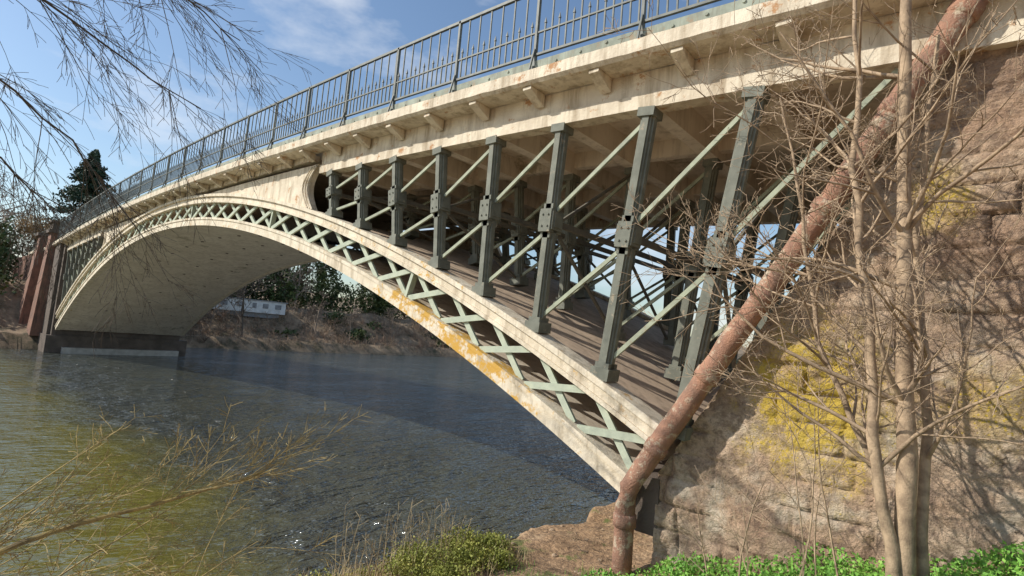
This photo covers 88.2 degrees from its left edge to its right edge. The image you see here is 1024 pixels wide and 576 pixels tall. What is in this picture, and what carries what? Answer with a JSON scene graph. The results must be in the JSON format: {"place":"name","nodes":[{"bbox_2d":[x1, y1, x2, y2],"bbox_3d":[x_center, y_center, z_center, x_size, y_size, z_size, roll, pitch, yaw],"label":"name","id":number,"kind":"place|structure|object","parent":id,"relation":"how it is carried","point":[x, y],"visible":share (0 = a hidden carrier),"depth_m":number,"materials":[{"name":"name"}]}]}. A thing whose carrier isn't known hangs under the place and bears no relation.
{"place":"outdoors","nodes":[
{"label":"outdoors","id":0,"kind":"place"},
{"bbox_2d":[0,347,618,575],"bbox_3d":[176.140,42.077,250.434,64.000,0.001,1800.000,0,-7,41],"label":"river water","id":1,"kind":"structure","parent":0,"point":[489,453],"depth_m":14.77,"materials":[{"name":"blue liquid"}]},
{"bbox_2d":[0,0,838,346],"label":"sky","id":2,"kind":"structure","parent":0,"point":[336,36],"materials":[{"name":"blue"}]},
{"bbox_2d":[0,260,1023,575],"bbox_3d":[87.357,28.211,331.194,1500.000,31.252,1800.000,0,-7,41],"label":"ground","id":3,"kind":"structure","parent":0,"point":[558,540],"depth_m":41.16,"materials":[{"name":"brown soil"}]},
{"bbox_2d":[0,215,23,294],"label":"ivy thicket","id":4,"kind":"object","parent":3,"relation":"on","point":[3,250],"visible":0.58,"depth_m":50.39,"materials":[{"name":"green plant"}]},
{"bbox_2d":[10,211,33,261],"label":"bare woodland tree","id":5,"kind":"object","parent":3,"relation":"on","point":[23,240],"visible":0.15,"depth_m":68.11,"materials":[{"name":"brown wood"}]},
{"bbox_2d":[0,172,44,239],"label":"bare woodland tree","id":6,"kind":"object","parent":3,"relation":"on","point":[13,209],"visible":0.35,"depth_m":61.16,"materials":[{"name":"brown wood"}]},
{"bbox_2d":[0,165,52,235],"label":"bare woodland tree","id":7,"kind":"object","parent":3,"relation":"on","point":[7,211],"visible":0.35,"depth_m":61.63,"materials":[{"name":"brown wood"}]},
{"bbox_2d":[11,213,49,249],"bbox_3d":[-54.016,-3.281,59.503,4.241,10.333,4.846,0,-7,41],"label":"beech tree","id":8,"kind":"object","parent":3,"relation":"on","point":[30,223],"visible":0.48,"depth_m":59.02,"materials":[{"name":"brown plant"}]},
{"bbox_2d":[9,149,114,275],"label":"conifer tree","id":9,"kind":"object","parent":3,"relation":"on","point":[72,194],"visible":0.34,"depth_m":69.15,"materials":[{"name":"green plant"}]},
{"bbox_2d":[13,220,186,355],"bbox_3d":[-40.944,0.717,50.439,29.450,10.850,9.950,0,-7,41],"label":"stone abutment","id":10,"kind":"object","parent":3,"relation":"on","point":[37,317],"visible":0.46,"depth_m":40.29,"materials":[{"name":"concrete"}]},
{"bbox_2d":[107,174,144,204],"bbox_3d":[-43.943,-6.383,61.598,6.616,14.580,9.551,7,-6,-19],"label":"bare woodland tree","id":11,"kind":"object","parent":3,"relation":"on","point":[133,184],"visible":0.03,"depth_m":61.53,"materials":[{"name":"brown plant"}]},
{"bbox_2d":[0,0,323,359],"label":"willow tree","id":12,"kind":"object","parent":3,"relation":"on","point":[31,108],"visible":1,"depth_m":7.46,"materials":[{"name":"brown plant"}]},
{"bbox_2d":[0,396,370,575],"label":"yellow shrub","id":13,"kind":"object","parent":3,"relation":"on","point":[44,535],"visible":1,"depth_m":5.02,"materials":[{"name":"yellow plant"}]},
{"bbox_2d":[197,298,227,332],"bbox_3d":[-34.614,2.549,60.517,3.283,5.608,3.692,8,-6,-31],"label":"riverside tree","id":14,"kind":"object","parent":3,"relation":"on","point":[214,309],"visible":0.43,"depth_m":60.95,"materials":[{"name":"brown plant"}]},
{"bbox_2d":[212,297,287,317],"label":"static caravan","id":15,"kind":"object","parent":3,"relation":"on","point":[263,307],"visible":0.62,"depth_m":67.45,"materials":[{"name":"white metal"}]},
{"bbox_2d":[226,278,277,335],"bbox_3d":[-31.330,1.376,62.573,5.776,9.325,5.129,0,-7,41],"label":"riverside tree","id":16,"kind":"object","parent":3,"relation":"on","point":[242,294],"visible":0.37,"depth_m":62.00,"materials":[{"name":"brown plant"}]},
{"bbox_2d":[238,276,275,297],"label":"bare woodland tree","id":17,"kind":"object","parent":3,"relation":"on","point":[258,280],"visible":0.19,"depth_m":73.76,"materials":[{"name":"brown wood"}]},
{"bbox_2d":[272,267,313,304],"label":"bare woodland tree","id":18,"kind":"object","parent":3,"relation":"on","point":[301,282],"visible":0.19,"depth_m":79.21,"materials":[{"name":"brown plant"}]},
{"bbox_2d":[271,267,317,307],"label":"bare woodland tree","id":19,"kind":"object","parent":3,"relation":"on","point":[298,284],"visible":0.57,"depth_m":77.21,"materials":[{"name":"brown wood"}]},
{"bbox_2d":[266,262,326,302],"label":"bare woodland tree","id":20,"kind":"object","parent":3,"relation":"on","point":[301,275],"visible":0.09,"depth_m":77.55,"materials":[{"name":"brown plant"}]},
{"bbox_2d":[297,291,330,335],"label":"riverside tree","id":21,"kind":"object","parent":3,"relation":"on","point":[312,316],"visible":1,"depth_m":69.80,"materials":[{"name":"brown plant"}]},
{"bbox_2d":[189,299,444,353],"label":"bank scrub","id":22,"kind":"object","parent":3,"relation":"on","point":[327,331],"visible":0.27,"depth_m":71.25,"materials":[{"name":"plant"}]},
{"bbox_2d":[180,301,456,355],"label":"bank reeds","id":23,"kind":"object","parent":3,"relation":"on","point":[348,343],"visible":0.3,"depth_m":69.25,"materials":[{"name":"brown plant"}]},
{"bbox_2d":[231,261,451,348],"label":"ivy woodland","id":24,"kind":"object","parent":3,"relation":"on","point":[379,304],"visible":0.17,"depth_m":81.80,"materials":[{"name":"green plant"}]},
{"bbox_2d":[331,306,362,342],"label":"riverside tree","id":25,"kind":"object","parent":3,"relation":"on","point":[349,318],"visible":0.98,"depth_m":73.03,"materials":[{"name":"brown plant"}]},
{"bbox_2d":[372,307,399,337],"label":"riverside tree","id":26,"kind":"object","parent":3,"relation":"on","point":[389,315],"visible":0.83,"depth_m":79.98,"materials":[{"name":"brown plant"}]},
{"bbox_2d":[335,495,475,575],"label":"dry stalks","id":27,"kind":"object","parent":3,"relation":"on","point":[410,537],"visible":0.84,"depth_m":7.31,"materials":[{"name":"beige plant"}]},
{"bbox_2d":[298,521,517,575],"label":"bank bush","id":28,"kind":"object","parent":3,"relation":"on","point":[467,554],"visible":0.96,"depth_m":7.38,"materials":[{"name":"green plant"}]},
{"bbox_2d":[290,527,531,575],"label":"dry grass","id":29,"kind":"structure","parent":3,"relation":"on","point":[380,572],"depth_m":7.22,"materials":[{"name":"plant"}]},
{"bbox_2d":[511,512,612,573],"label":"bank stones","id":30,"kind":"object","parent":3,"relation":"on","point":[556,555],"visible":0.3,"depth_m":8.37,"materials":[{"name":"brown stone"}]},
{"bbox_2d":[483,512,650,575],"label":"fallen twigs","id":31,"kind":"object","parent":3,"relation":"on","point":[571,551],"visible":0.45,"depth_m":8.22,"materials":[{"name":"brown wood"}]},
{"bbox_2d":[479,557,1021,575],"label":"grass","id":32,"kind":"structure","parent":3,"relation":"on","point":[601,572],"depth_m":7.35,"materials":[{"name":"green plant"}]},
{"bbox_2d":[670,309,878,575],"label":"bare saplings","id":33,"kind":"object","parent":3,"relation":"on","point":[798,507],"visible":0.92,"depth_m":5.20,"materials":[{"name":"beige plant"}]},
{"bbox_2d":[581,539,1023,575],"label":"green weeds","id":34,"kind":"object","parent":3,"relation":"on","point":[996,558],"visible":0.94,"depth_m":5.55,"materials":[{"name":"green plant"}]},
{"bbox_2d":[597,0,1023,575],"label":"bare tree","id":35,"kind":"object","parent":3,"relation":"on","point":[905,537],"visible":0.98,"depth_m":4.73,"materials":[{"name":"beige plant"}]},
{"bbox_2d":[634,45,1023,575],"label":"sandstone abutment","id":36,"kind":"object","parent":3,"relation":"on","point":[976,499],"visible":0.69,"depth_m":5.80,"materials":[{"name":"stone"}]},
{"bbox_2d":[28,0,1023,492],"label":"iron arch bridge","id":37,"kind":"structure","parent":36,"relation":"on","point":[544,156],"depth_m":10.81,"materials":[{"name":"metal"}]},
{"bbox_2d":[611,0,989,575],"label":"terracotta drainpipe","id":38,"kind":"object","parent":37,"relation":"attached to","point":[661,439],"visible":0.69,"depth_m":6.58,"materials":[{"name":"brown ceramic"}]}
]}

